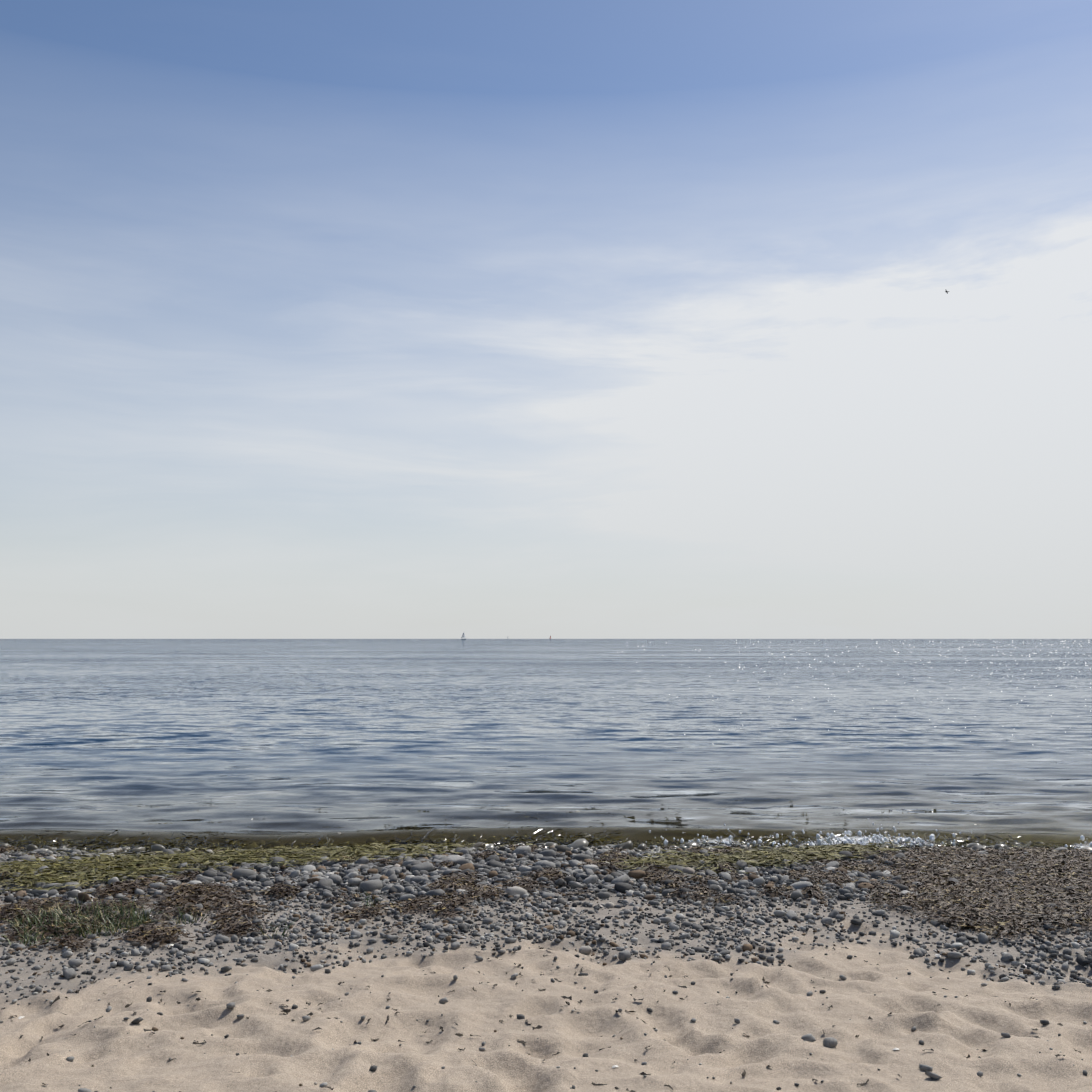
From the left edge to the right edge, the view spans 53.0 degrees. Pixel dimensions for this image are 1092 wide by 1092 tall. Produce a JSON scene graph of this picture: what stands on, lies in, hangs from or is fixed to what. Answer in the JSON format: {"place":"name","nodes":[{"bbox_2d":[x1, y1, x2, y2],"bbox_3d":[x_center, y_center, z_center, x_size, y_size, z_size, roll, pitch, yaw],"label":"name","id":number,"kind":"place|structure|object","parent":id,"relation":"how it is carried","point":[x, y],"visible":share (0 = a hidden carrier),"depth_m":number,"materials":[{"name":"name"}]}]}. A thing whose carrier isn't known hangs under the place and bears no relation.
{"place":"outdoors","nodes":[
{"label":"outdoors","id":0,"kind":"place"},
{"bbox_2d":[0,639,1091,849],"bbox_3d":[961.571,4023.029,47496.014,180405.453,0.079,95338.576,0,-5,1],"label":"sea","id":1,"kind":"structure","parent":0,"point":[365,740],"depth_m":14.42,"materials":[{"name":"blue liquid"}]},
{"bbox_2d":[126,797,1005,830],"bbox_3d":[-0.108,2.007,8.249,6.724,0.051,1.852,0,-5,1],"label":"floating seaweed","id":2,"kind":"object","parent":1,"relation":"on","point":[554,820],"visible":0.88,"depth_m":8.17,"materials":[{"name":"brown plant"}]},
{"bbox_2d":[646,810,1091,848],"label":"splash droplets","id":3,"kind":"object","parent":1,"relation":"on","point":[875,839],"visible":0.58,"depth_m":6.89,"materials":[{"name":"white liquid"}]},
{"bbox_2d":[0,844,1091,1091],"bbox_3d":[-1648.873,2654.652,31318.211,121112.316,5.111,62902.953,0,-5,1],"label":"ground","id":4,"kind":"structure","parent":0,"point":[972,1020],"depth_m":3.20,"materials":[{"name":"beige sand"}]},
{"bbox_2d":[2,918,58,946],"bbox_3d":[-1.942,1.462,4.140,0.263,0.120,0.202,-1,-5,14],"label":"grass tuft","id":5,"kind":"object","parent":4,"relation":"on","point":[31,937],"depth_m":4.12,"materials":[{"name":"green plant"}]},
{"bbox_2d":[3,891,165,938],"bbox_3d":[-1.838,1.507,4.393,0.611,0.200,0.554,-3,-6,32],"label":"grass tuft","id":6,"kind":"object","parent":4,"relation":"on","point":[135,919],"visible":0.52,"depth_m":4.38,"materials":[{"name":"green plant"}]},
{"bbox_2d":[159,901,209,925],"bbox_3d":[-1.478,1.507,4.495,0.249,0.110,0.207,2,-5,-22],"label":"grass tuft","id":7,"kind":"object","parent":4,"relation":"on","point":[181,920],"depth_m":4.50,"materials":[{"name":"green plant"}]},
{"bbox_2d":[257,914,297,938],"bbox_3d":[-1.046,1.469,4.210,0.179,0.106,0.185,0,-5,1],"label":"grass tuft","id":8,"kind":"object","parent":4,"relation":"on","point":[277,929],"depth_m":4.21,"materials":[{"name":"green plant"}]},
{"bbox_2d":[357,891,380,909],"bbox_3d":[-0.758,1.530,4.730,0.117,0.111,0.207,3,-6,-30],"label":"grass tuft","id":9,"kind":"object","parent":4,"relation":"on","point":[367,903],"visible":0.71,"depth_m":4.72,"materials":[{"name":"green plant"}]},
{"bbox_2d":[78,1033,837,1091],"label":"pebbles","id":10,"kind":"object","parent":4,"relation":"on","point":[830,1042],"visible":0.96,"depth_m":2.95,"materials":[{"name":"grey stone"}]},
{"bbox_2d":[18,887,1026,1067],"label":"shell fragments","id":11,"kind":"object","parent":4,"relation":"on","point":[614,1066],"visible":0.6,"depth_m":3.93,"materials":[{"name":"beige"}]},
{"bbox_2d":[0,841,1071,891],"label":"green seaweed","id":12,"kind":"object","parent":4,"relation":"on","point":[119,864],"visible":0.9,"depth_m":5.96,"materials":[{"name":"green plant"}]},
{"bbox_2d":[0,843,1089,928],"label":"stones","id":13,"kind":"object","parent":4,"relation":"on","point":[257,886],"visible":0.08,"depth_m":5.38,"materials":[{"name":"grey stone"}]},
{"bbox_2d":[0,838,1091,910],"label":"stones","id":14,"kind":"object","parent":13,"relation":"on","point":[620,884],"visible":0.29,"depth_m":5.54,"materials":[{"name":"grey stone"}]},
{"bbox_2d":[0,826,1089,853],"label":"seaweed","id":15,"kind":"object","parent":4,"relation":"on","point":[133,846],"visible":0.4,"depth_m":6.95,"materials":[{"name":"plant"}]},
{"bbox_2d":[4,902,1086,979],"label":"gravel pebbles","id":16,"kind":"object","parent":4,"relation":"on","point":[71,973],"depth_m":4.11,"materials":[{"name":"grey stone"}]},
{"bbox_2d":[0,844,1091,949],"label":"brown wrack","id":17,"kind":"object","parent":4,"relation":"on","point":[965,868],"visible":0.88,"depth_m":4.98,"materials":[{"name":"brown plant"}]},
{"bbox_2d":[0,878,1091,1004],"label":"gravel pebbles","id":18,"kind":"object","parent":4,"relation":"on","point":[570,932],"depth_m":4.24,"materials":[{"name":"grey gravel"}]},
{"bbox_2d":[0,842,1091,901],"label":"pebbles","id":19,"kind":"object","parent":4,"relation":"on","point":[569,855],"visible":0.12,"depth_m":5.68,"materials":[{"name":"grey stone"}]},
{"bbox_2d":[0,933,1091,1091],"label":"pebbles","id":20,"kind":"object","parent":4,"relation":"on","point":[444,1000],"visible":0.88,"depth_m":3.16,"materials":[{"name":"grey stone"}]},
{"bbox_2d":[1,923,1091,1091],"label":"pebbles","id":21,"kind":"object","parent":4,"relation":"on","point":[287,1011],"visible":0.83,"depth_m":3.21,"materials":[{"name":"grey stone"}]},
{"bbox_2d":[0,0,1091,638],"label":"sky","id":22,"kind":"structure","parent":0,"point":[319,319],"materials":[{"name":"blue"}]}
]}

